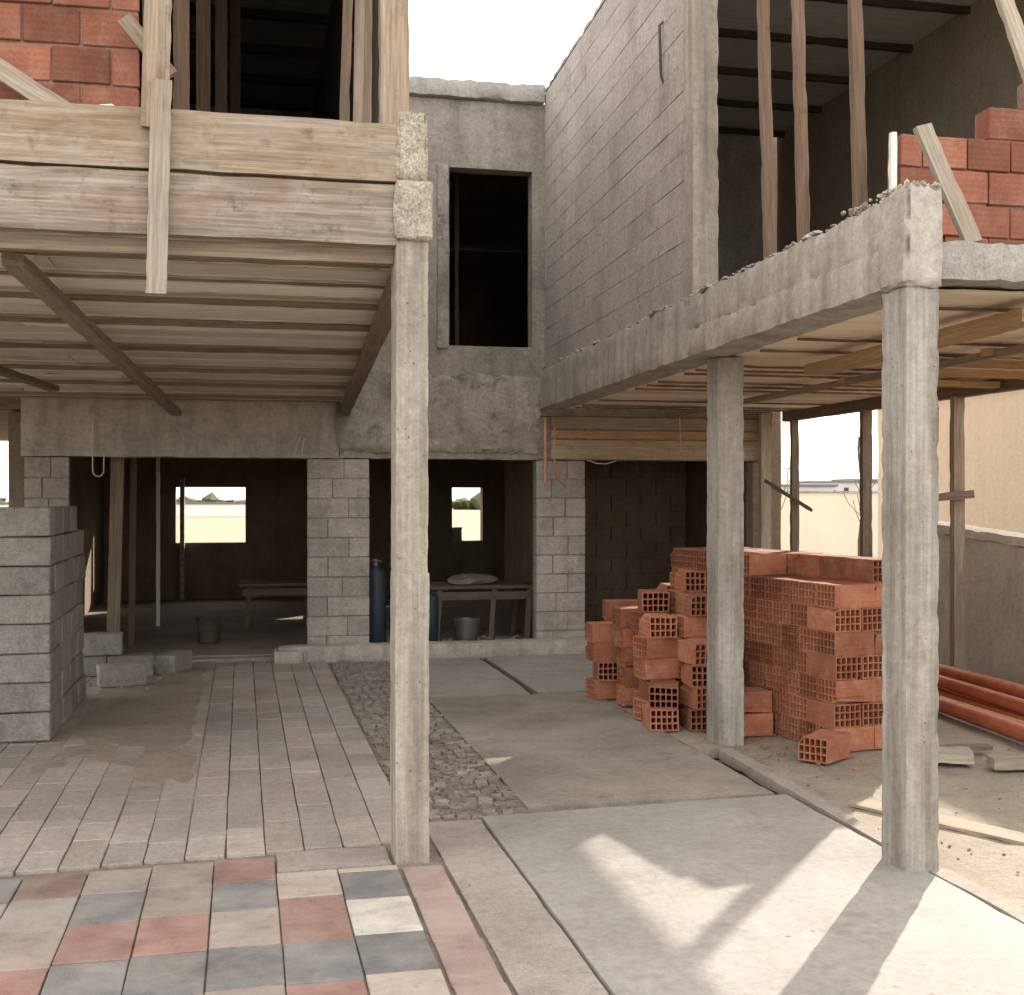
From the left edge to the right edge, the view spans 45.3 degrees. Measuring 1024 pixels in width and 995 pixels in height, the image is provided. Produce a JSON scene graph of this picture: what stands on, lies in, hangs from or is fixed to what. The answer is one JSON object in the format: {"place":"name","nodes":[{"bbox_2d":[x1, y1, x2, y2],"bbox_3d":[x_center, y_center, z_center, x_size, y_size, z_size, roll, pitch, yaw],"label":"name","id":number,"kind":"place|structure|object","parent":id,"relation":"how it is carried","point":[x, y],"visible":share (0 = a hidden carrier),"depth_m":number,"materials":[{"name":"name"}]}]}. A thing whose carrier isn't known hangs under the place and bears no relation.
{"place":"outdoors","nodes":[
{"label":"outdoors","id":0,"kind":"place"},
{"bbox_2d":[0,502,244,516],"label":"field wall","id":1,"kind":"structure","parent":0,"point":[209,509],"depth_m":108.80,"materials":[{"name":"white paint"}]},
{"bbox_2d":[0,661,390,876],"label":"paved path","id":2,"kind":"structure","parent":0,"point":[66,815],"depth_m":6.71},
{"bbox_2d":[0,708,55,742],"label":"concrete block","id":3,"kind":"object","parent":2,"relation":"on","point":[27,726],"depth_m":8.00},
{"bbox_2d":[0,679,53,712],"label":"concrete block","id":4,"kind":"object","parent":3,"relation":"on","point":[26,697],"depth_m":8.02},
{"bbox_2d":[0,651,55,683],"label":"concrete block","id":5,"kind":"object","parent":4,"relation":"on","point":[27,668],"depth_m":8.01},
{"bbox_2d":[0,622,53,654],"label":"concrete block","id":6,"kind":"object","parent":5,"relation":"on","point":[26,638],"depth_m":8.01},
{"bbox_2d":[0,594,55,623],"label":"concrete block","id":7,"kind":"object","parent":6,"relation":"on","point":[27,609],"depth_m":8.02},
{"bbox_2d":[0,564,54,594],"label":"concrete block","id":8,"kind":"object","parent":7,"relation":"on","point":[26,580],"depth_m":8.02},
{"bbox_2d":[0,536,55,565],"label":"concrete block","id":9,"kind":"object","parent":8,"relation":"on","point":[27,551],"depth_m":8.01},
{"bbox_2d":[0,507,53,536],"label":"concrete block","id":10,"kind":"object","parent":9,"relation":"on","point":[26,521],"depth_m":8.02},
{"bbox_2d":[83,655,107,676],"bbox_3d":[-3.838,1.505,11.031,0.397,0.194,0.195,0,0,-12],"label":"concrete block","id":11,"kind":"object","parent":2,"relation":"on","point":[90,664],"depth_m":10.95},
{"bbox_2d":[82,632,122,655],"bbox_3d":[-3.701,1.315,11.012,0.397,0.191,0.192,0,0,-15],"label":"concrete block","id":12,"kind":"object","parent":11,"relation":"on","point":[102,643],"depth_m":10.93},
{"bbox_2d":[0,664,215,853],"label":"sand patch","id":13,"kind":"object","parent":2,"relation":"on","point":[157,726],"visible":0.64,"depth_m":8.41,"materials":[{"name":"sand"}]},
{"bbox_2d":[155,650,191,672],"bbox_3d":[-3.126,1.531,11.343,0.195,0.191,0.400,0,0,9],"label":"concrete block","id":14,"kind":"object","parent":13,"relation":"on","point":[175,661],"depth_m":11.18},
{"bbox_2d":[96,661,146,687],"bbox_3d":[-3.316,1.506,10.429,0.400,0.191,0.195,0,0,-24],"label":"concrete block","id":15,"kind":"object","parent":2,"relation":"on","point":[123,674],"depth_m":10.35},
{"bbox_2d":[0,857,450,994],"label":"tile floor","id":16,"kind":"structure","parent":0,"point":[87,949],"depth_m":4.50,"materials":[{"name":"tile"}]},
{"bbox_2d":[5,499,479,542],"bbox_3d":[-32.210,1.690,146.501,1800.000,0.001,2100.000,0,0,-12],"label":"ground","id":17,"kind":"structure","parent":0,"point":[217,529],"depth_m":71.49,"materials":[{"name":"beige"}]},
{"bbox_2d":[0,490,840,509],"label":"hedge","id":18,"kind":"object","parent":17,"relation":"on","point":[473,502],"visible":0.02,"depth_m":168.27,"materials":[{"name":"green plant"}]},
{"bbox_2d":[781,491,877,557],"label":"boundary wall","id":19,"kind":"structure","parent":17,"relation":"on","point":[829,523],"depth_m":30.40,"materials":[{"name":"paint"}]},
{"bbox_2d":[0,0,877,498],"label":"sky","id":20,"kind":"structure","parent":0,"point":[495,41],"materials":[{"name":"white"}]},
{"bbox_2d":[429,692,774,812],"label":"stained slab","id":21,"kind":"structure","parent":0,"point":[569,744],"depth_m":7.61,"materials":[{"name":"concrete"}]},
{"bbox_2d":[713,758,777,794],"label":"dirt yard","id":22,"kind":"structure","parent":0,"point":[735,770],"depth_m":7.47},
{"bbox_2d":[0,661,609,994],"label":"bedding","id":23,"kind":"object","parent":22,"relation":"on","point":[435,858],"visible":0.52,"depth_m":5.39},
{"bbox_2d":[276,846,391,872],"bbox_3d":[-0.796,1.625,5.451,0.492,0.051,0.297,0,0,-12],"label":"header course","id":24,"kind":"object","parent":23,"relation":"on","point":[315,860],"visible":0.72,"depth_m":5.42,"materials":[{"name":"concrete"}]},
{"bbox_2d":[402,865,511,994],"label":"paver strip","id":25,"kind":"object","parent":23,"relation":"on","point":[467,962],"visible":0.86,"depth_m":4.49,"materials":[{"name":"concrete"}]},
{"bbox_2d":[329,661,530,821],"bbox_3d":[-0.834,1.631,9.071,0.653,0.078,6.026,0,0,-12],"label":"cobble strip","id":26,"kind":"object","parent":22,"relation":"on","point":[376,672],"visible":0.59,"depth_m":7.62,"materials":[{"name":"stone"}]},
{"bbox_2d":[429,654,593,696],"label":"back slab","id":27,"kind":"structure","parent":22,"relation":"on","point":[526,674],"depth_m":11.02,"materials":[{"name":"concrete"}]},
{"bbox_2d":[0,0,1023,871],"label":"unfinished house","id":28,"kind":"structure","parent":22,"relation":"on","point":[404,324],"depth_m":9.57,"materials":[{"name":"concrete"}]},
{"bbox_2d":[0,58,68,102],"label":"plank","id":29,"kind":"object","parent":28,"relation":"on","point":[19,82],"visible":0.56,"depth_m":5.20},
{"bbox_2d":[106,457,124,631],"bbox_3d":[-4.012,0.370,12.428,0.128,2.398,0.092,1,0,-12],"label":"timber prop","id":30,"kind":"object","parent":28,"relation":"on","point":[115,544],"visible":0.73,"depth_m":12.38,"materials":[{"name":"wood"}]},
{"bbox_2d":[128,458,136,644],"bbox_3d":[-4.029,0.370,13.039,0.068,2.397,0.048,1,0,-12],"label":"timber prop","id":31,"kind":"object","parent":28,"relation":"on","point":[132,559],"visible":0.85,"depth_m":13.02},
{"bbox_2d":[140,0,171,127],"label":"timber post","id":32,"kind":"object","parent":28,"relation":"attached to","point":[156,38],"visible":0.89,"depth_m":5.13,"materials":[{"name":"wood"}]},
{"bbox_2d":[156,458,159,625],"bbox_3d":[-4.305,0.370,14.924,0.048,2.398,0.034,0,0,-12],"label":"timber prop","id":33,"kind":"object","parent":28,"relation":"on","point":[157,541],"visible":0.83,"depth_m":14.91,"materials":[{"name":"white paint"}]},
{"bbox_2d":[145,78,171,293],"bbox_3d":[-1.479,-1.300,5.137,0.086,0.898,0.028,1,0,-12],"label":"batten","id":34,"kind":"object","parent":28,"relation":"attached to","point":[159,181],"visible":1,"depth_m":5.13,"materials":[{"name":"wood"}]},
{"bbox_2d":[173,0,189,109],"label":"timber prop","id":35,"kind":"object","parent":28,"relation":"on","point":[181,55],"visible":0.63,"depth_m":5.97,"materials":[{"name":"wood"}]},
{"bbox_2d":[196,0,210,111],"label":"timber prop","id":36,"kind":"object","parent":28,"relation":"on","point":[203,32],"visible":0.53,"depth_m":6.77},
{"bbox_2d":[195,616,222,643],"bbox_3d":[-3.262,1.425,13.208,0.289,0.270,0.276,0,0,-12],"label":"bucket","id":37,"kind":"object","parent":28,"relation":"on","point":[208,629],"visible":1,"depth_m":13.11,"materials":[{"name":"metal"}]},
{"bbox_2d":[215,0,227,112],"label":"timber prop","id":38,"kind":"object","parent":28,"relation":"on","point":[221,45],"visible":0.45,"depth_m":7.76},
{"bbox_2d":[230,0,240,112],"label":"timber prop","id":39,"kind":"object","parent":28,"relation":"on","point":[235,51],"visible":0.42,"depth_m":8.95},
{"bbox_2d":[238,579,306,628],"bbox_3d":[-2.647,1.300,15.185,1.449,0.542,0.789,0,0,-12],"label":"work table","id":40,"kind":"object","parent":28,"relation":"on","point":[249,592],"visible":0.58,"depth_m":14.77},
{"bbox_2d":[339,0,352,120],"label":"upright board","id":41,"kind":"object","parent":28,"relation":"on","point":[344,104],"visible":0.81,"depth_m":5.71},
{"bbox_2d":[353,0,364,122],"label":"upright board","id":42,"kind":"object","parent":28,"relation":"on","point":[358,70],"visible":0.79,"depth_m":5.76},
{"bbox_2d":[363,0,372,122],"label":"upright board","id":43,"kind":"object","parent":28,"relation":"on","point":[367,88],"visible":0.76,"depth_m":5.81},
{"bbox_2d":[368,559,385,642],"bbox_3d":[-1.420,1.105,12.793,0.220,0.930,0.220,0,0,-12],"label":"gas cylinder","id":44,"kind":"object","parent":28,"relation":"on","point":[377,603],"visible":0.81,"depth_m":12.70,"materials":[{"name":"teal metal"}]},
{"bbox_2d":[378,0,408,123],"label":"timber post","id":45,"kind":"object","parent":28,"relation":"on","point":[393,49],"visible":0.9,"depth_m":5.39,"materials":[{"name":"wood"}]},
{"bbox_2d":[429,581,532,640],"bbox_3d":[-0.408,1.263,13.733,1.199,0.615,0.789,0,0,-12],"label":"work table","id":46,"kind":"object","parent":28,"relation":"on","point":[493,595],"visible":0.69,"depth_m":13.41,"materials":[{"name":"wood"}]},
{"bbox_2d":[757,0,775,257],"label":"timber prop","id":47,"kind":"object","parent":28,"relation":"on","point":[766,134],"visible":0.8,"depth_m":7.38,"materials":[{"name":"wood"}]},
{"bbox_2d":[791,0,809,242],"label":"timber prop","id":48,"kind":"object","parent":28,"relation":"on","point":[801,130],"visible":0.77,"depth_m":7.00,"materials":[{"name":"wood"}]},
{"bbox_2d":[848,0,867,216],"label":"timber prop","id":49,"kind":"object","parent":28,"relation":"on","point":[857,105],"visible":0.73,"depth_m":6.26,"materials":[{"name":"wood"}]},
{"bbox_2d":[913,123,981,242],"bbox_3d":[1.950,-1.405,5.497,0.083,0.615,0.033,-13,-16,-12],"label":"leaning board","id":50,"kind":"object","parent":28,"relation":"on","point":[960,214],"visible":0.92,"depth_m":5.48,"materials":[{"name":"wood"}]},
{"bbox_2d":[995,0,1023,82],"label":"leaning board","id":51,"kind":"object","parent":28,"relation":"on","point":[1011,17],"visible":1,"depth_m":5.67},
{"bbox_2d":[429,819,608,994],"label":"concrete border","id":52,"kind":"object","parent":22,"relation":"on","point":[534,950],"visible":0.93,"depth_m":4.68,"materials":[{"name":"concrete"}]},
{"bbox_2d":[758,413,770,548],"bbox_3d":[2.699,0.365,13.105,0.108,2.528,0.076,0,0,-12],"label":"timber prop","id":53,"kind":"object","parent":22,"relation":"on","point":[764,423],"visible":0.56,"depth_m":13.07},
{"bbox_2d":[790,420,798,550],"bbox_3d":[2.986,0.402,12.963,0.083,2.452,0.058,0,0,-12],"label":"timber prop","id":54,"kind":"object","parent":22,"relation":"on","point":[794,483],"visible":0.59,"depth_m":12.94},
{"bbox_2d":[606,699,1007,757],"bbox_3d":[2.475,1.637,9.308,3.169,0.078,2.424,0,0,-12],"label":"side apron","id":55,"kind":"object","parent":22,"relation":"on","point":[949,726],"visible":0.11,"depth_m":8.29,"materials":[{"name":"concrete"}]},
{"bbox_2d":[634,697,678,720],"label":"hollow brick","id":56,"kind":"object","parent":55,"relation":"on","point":[638,707],"visible":0.29,"depth_m":8.83,"materials":[{"name":"brick"}]},
{"bbox_2d":[639,678,676,700],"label":"hollow brick","id":57,"kind":"object","parent":56,"relation":"on","point":[644,685],"visible":0.34,"depth_m":8.79,"materials":[{"name":"brick"}]},
{"bbox_2d":[634,656,677,679],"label":"hollow brick","id":58,"kind":"object","parent":57,"relation":"on","point":[653,669],"visible":0.75,"depth_m":8.77,"materials":[{"name":"brick"}]},
{"bbox_2d":[633,635,682,658],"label":"hollow brick","id":59,"kind":"object","parent":58,"relation":"on","point":[644,647],"visible":0.82,"depth_m":8.77,"materials":[{"name":"brick"}]},
{"bbox_2d":[639,613,676,637],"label":"hollow brick","id":60,"kind":"object","parent":59,"relation":"on","point":[657,625],"visible":1,"depth_m":8.75,"materials":[{"name":"brick"}]},
{"bbox_2d":[643,702,678,730],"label":"hollow brick","id":61,"kind":"object","parent":55,"relation":"on","point":[660,719],"visible":0.88,"depth_m":8.41,"materials":[{"name":"brick"}]},
{"bbox_2d":[649,680,678,708],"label":"hollow brick","id":62,"kind":"object","parent":61,"relation":"on","point":[663,694],"visible":1,"depth_m":8.46,"materials":[{"name":"brick"}]},
{"bbox_2d":[679,705,706,731],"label":"hollow brick","id":63,"kind":"object","parent":55,"relation":"on","point":[692,720],"visible":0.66,"depth_m":8.42,"materials":[{"name":"brick"}]},
{"bbox_2d":[679,683,706,709],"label":"hollow brick","id":64,"kind":"object","parent":63,"relation":"on","point":[694,698],"visible":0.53,"depth_m":8.42,"materials":[{"name":"brick"}]},
{"bbox_2d":[681,663,706,687],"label":"hollow brick","id":65,"kind":"object","parent":64,"relation":"on","point":[692,676],"visible":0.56,"depth_m":8.41,"materials":[{"name":"brick"}]},
{"bbox_2d":[678,638,706,665],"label":"hollow brick","id":66,"kind":"object","parent":65,"relation":"on","point":[692,652],"visible":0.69,"depth_m":8.44,"materials":[{"name":"brick"}]},
{"bbox_2d":[744,712,772,736],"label":"hollow brick","id":67,"kind":"object","parent":55,"relation":"on","point":[758,723],"visible":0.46,"depth_m":8.23,"materials":[{"name":"brick"}]},
{"bbox_2d":[744,687,771,712],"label":"hollow brick","id":68,"kind":"object","parent":67,"relation":"on","point":[757,699],"visible":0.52,"depth_m":8.24,"materials":[{"name":"brick"}]},
{"bbox_2d":[949,396,964,668],"bbox_3d":[3.634,0.403,10.014,0.098,2.453,0.068,0,0,-12],"label":"timber prop","id":69,"kind":"object","parent":55,"relation":"on","point":[957,537],"visible":0.88,"depth_m":9.98,"materials":[{"name":"wood"}]},
{"bbox_2d":[859,409,872,556],"bbox_3d":[3.312,0.403,11.479,0.098,2.452,0.069,0,0,-12],"label":"timber prop","id":70,"kind":"object","parent":22,"relation":"on","point":[865,467],"visible":0.57,"depth_m":11.45,"materials":[{"name":"wood"}]},
{"bbox_2d":[719,748,1023,923],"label":"slab kerb","id":71,"kind":"structure","parent":22,"relation":"on","point":[762,775],"depth_m":6.20,"materials":[{"name":"concrete"}]},
{"bbox_2d":[878,389,1023,557],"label":"cream building","id":72,"kind":"structure","parent":22,"relation":"on","point":[994,448],"depth_m":15.48,"materials":[{"name":"paint"}]},
{"bbox_2d":[937,520,1023,684],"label":"garden wall","id":73,"kind":"structure","parent":22,"relation":"on","point":[994,599],"depth_m":10.29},
{"bbox_2d":[482,794,1023,994],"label":"concrete slab","id":74,"kind":"structure","parent":0,"point":[732,926],"depth_m":4.78,"materials":[{"name":"concrete"}]},
{"bbox_2d":[735,735,1023,907],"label":"sandy floor","id":75,"kind":"structure","parent":0,"point":[988,865],"depth_m":6.65,"materials":[{"name":"sand"}]},
{"bbox_2d":[798,728,850,763],"bbox_3d":[1.916,1.524,7.526,0.201,0.152,0.304,0,0,42],"label":"hollow brick","id":76,"kind":"object","parent":75,"relation":"on","point":[824,746],"visible":1,"depth_m":7.45,"materials":[{"name":"brick"}]},
{"bbox_2d":[816,724,873,750],"bbox_3d":[2.122,1.524,7.822,0.305,0.152,0.200,0,0,-20],"label":"hollow brick","id":77,"kind":"object","parent":75,"relation":"on","point":[862,738],"visible":0.49,"depth_m":7.75,"materials":[{"name":"brick"}]},
{"bbox_2d":[807,698,860,728],"bbox_3d":[2.057,1.373,7.848,0.202,0.151,0.303,0,0,-20],"label":"hollow brick","id":78,"kind":"object","parent":77,"relation":"on","point":[837,716],"visible":0.89,"depth_m":7.74,"materials":[{"name":"brick"}]},
{"bbox_2d":[817,677,875,703],"bbox_3d":[2.132,1.223,7.818,0.303,0.152,0.200,0,0,-21],"label":"hollow brick","id":79,"kind":"object","parent":78,"relation":"on","point":[844,691],"visible":0.91,"depth_m":7.74,"materials":[{"name":"brick"}]},
{"bbox_2d":[808,652,861,680],"bbox_3d":[2.067,1.073,7.850,0.200,0.152,0.303,0,0,-20],"label":"hollow brick","id":80,"kind":"object","parent":79,"relation":"on","point":[830,667],"visible":0.93,"depth_m":7.74,"materials":[{"name":"brick"}]},
{"bbox_2d":[816,630,874,656],"bbox_3d":[2.126,0.923,7.822,0.303,0.151,0.200,0,0,-21],"label":"hollow brick","id":81,"kind":"object","parent":80,"relation":"on","point":[846,644],"visible":0.94,"depth_m":7.74,"materials":[{"name":"brick"}]},
{"bbox_2d":[807,605,860,632],"bbox_3d":[2.059,0.772,7.847,0.201,0.152,0.304,0,0,-21],"label":"hollow brick","id":82,"kind":"object","parent":81,"relation":"on","point":[820,618],"visible":0.91,"depth_m":7.74,"materials":[{"name":"brick"}]},
{"bbox_2d":[817,582,874,608],"bbox_3d":[2.128,0.622,7.820,0.303,0.150,0.200,0,0,-20],"label":"hollow brick","id":83,"kind":"object","parent":82,"relation":"on","point":[842,595],"visible":1,"depth_m":7.74,"materials":[{"name":"brick"}]},
{"bbox_2d":[848,799,1023,844],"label":"ground board","id":84,"kind":"object","parent":75,"relation":"on","point":[989,831],"visible":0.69,"depth_m":5.93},
{"bbox_2d":[938,697,1023,741],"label":"plastic pipe","id":85,"kind":"object","parent":75,"relation":"on","point":[1010,728],"visible":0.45,"depth_m":8.38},
{"bbox_2d":[938,690,1023,720],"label":"plastic pipe","id":86,"kind":"object","parent":75,"relation":"on","point":[973,703],"visible":0.17,"depth_m":8.95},
{"bbox_2d":[937,675,1023,714],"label":"plastic pipe","id":87,"kind":"object","parent":86,"relation":"on","point":[1003,700],"visible":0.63,"depth_m":8.91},
{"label":"hollow brick","id":88,"kind":"object","parent":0,"visible":0},
{"bbox_2d":[744,681,758,686],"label":"hollow brick","id":89,"kind":"object","parent":88,"relation":"on","point":[747,684],"visible":0.07,"depth_m":8.61,"materials":[{"name":"brick"}]},
{"bbox_2d":[743,659,749,681],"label":"hollow brick","id":90,"kind":"object","parent":89,"relation":"on","point":[746,667],"visible":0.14,"depth_m":8.65,"materials":[{"name":"brick"}]},
{"bbox_2d":[743,638,759,662],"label":"hollow brick","id":91,"kind":"object","parent":90,"relation":"on","point":[750,650],"visible":0.31,"depth_m":8.63,"materials":[{"name":"brick"}]},
{"bbox_2d":[744,617,750,639],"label":"hollow brick","id":92,"kind":"object","parent":91,"relation":"on","point":[747,627],"visible":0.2,"depth_m":8.65,"materials":[{"name":"brick"}]},
{"bbox_2d":[743,596,756,618],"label":"hollow brick","id":93,"kind":"object","parent":92,"relation":"on","point":[750,606],"visible":0.38,"depth_m":8.63,"materials":[{"name":"brick"}]},
{"bbox_2d":[744,575,769,596],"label":"hollow brick","id":94,"kind":"object","parent":93,"relation":"on","point":[748,579],"visible":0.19,"depth_m":8.64,"materials":[{"name":"brick"}]},
{"bbox_2d":[744,552,786,574],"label":"hollow brick","id":95,"kind":"object","parent":94,"relation":"on","point":[770,563],"visible":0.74,"depth_m":8.66,"materials":[{"name":"brick"}]},
{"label":"hollow brick","id":96,"kind":"object","parent":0,"visible":0},
{"bbox_2d":[844,557,882,582],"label":"hollow brick","id":97,"kind":"object","parent":96,"relation":"on","point":[865,569],"visible":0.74,"depth_m":8.00,"materials":[{"name":"brick"}]},
{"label":"hollow brick","id":98,"kind":"object","parent":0,"visible":0},
{"bbox_2d":[819,555,860,579],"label":"hollow brick","id":99,"kind":"object","parent":98,"relation":"on","point":[831,566],"visible":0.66,"depth_m":8.32,"materials":[{"name":"brick"}]},
{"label":"hollow brick","id":100,"kind":"object","parent":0,"visible":0},
{"bbox_2d":[676,657,684,678],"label":"hollow brick","id":101,"kind":"object","parent":100,"relation":"on","point":[679,664],"visible":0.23,"depth_m":8.77,"materials":[{"name":"brick"}]},
{"bbox_2d":[683,636,706,638],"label":"hollow brick","id":102,"kind":"object","parent":101,"relation":"on","point":[704,637],"visible":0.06,"depth_m":8.76,"materials":[{"name":"brick"}]},
{"bbox_2d":[671,614,706,636],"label":"hollow brick","id":103,"kind":"object","parent":102,"relation":"on","point":[688,626],"visible":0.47,"depth_m":8.79,"materials":[{"name":"brick"}]},
{"bbox_2d":[676,592,706,616],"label":"hollow brick","id":104,"kind":"object","parent":103,"relation":"on","point":[692,604],"visible":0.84,"depth_m":8.79,"materials":[{"name":"brick"}]},
{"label":"hollow brick","id":105,"kind":"object","parent":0,"visible":0},
{"bbox_2d":[630,610,677,631],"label":"hollow brick","id":106,"kind":"object","parent":105,"relation":"on","point":[635,616],"visible":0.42,"depth_m":9.14,"materials":[{"name":"brick"}]},
{"bbox_2d":[637,589,668,612],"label":"hollow brick","id":107,"kind":"object","parent":106,"relation":"on","point":[653,600],"visible":1,"depth_m":9.10,"materials":[{"name":"brick"}]},
{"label":"hollow brick","id":108,"kind":"object","parent":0,"visible":0},
{"bbox_2d":[668,589,706,610],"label":"hollow brick","id":109,"kind":"object","parent":108,"relation":"on","point":[672,599],"visible":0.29,"depth_m":9.22,"materials":[{"name":"brick"}]},
{"bbox_2d":[674,569,706,591],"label":"hollow brick","id":110,"kind":"object","parent":109,"relation":"on","point":[689,580],"visible":0.95,"depth_m":9.15,"materials":[{"name":"brick"}]},
{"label":"plastic pipe","id":111,"kind":"object","parent":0,"visible":0},
{"bbox_2d":[939,663,1023,698],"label":"plastic pipe","id":112,"kind":"object","parent":111,"relation":"on","point":[1011,688],"visible":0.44,"depth_m":9.31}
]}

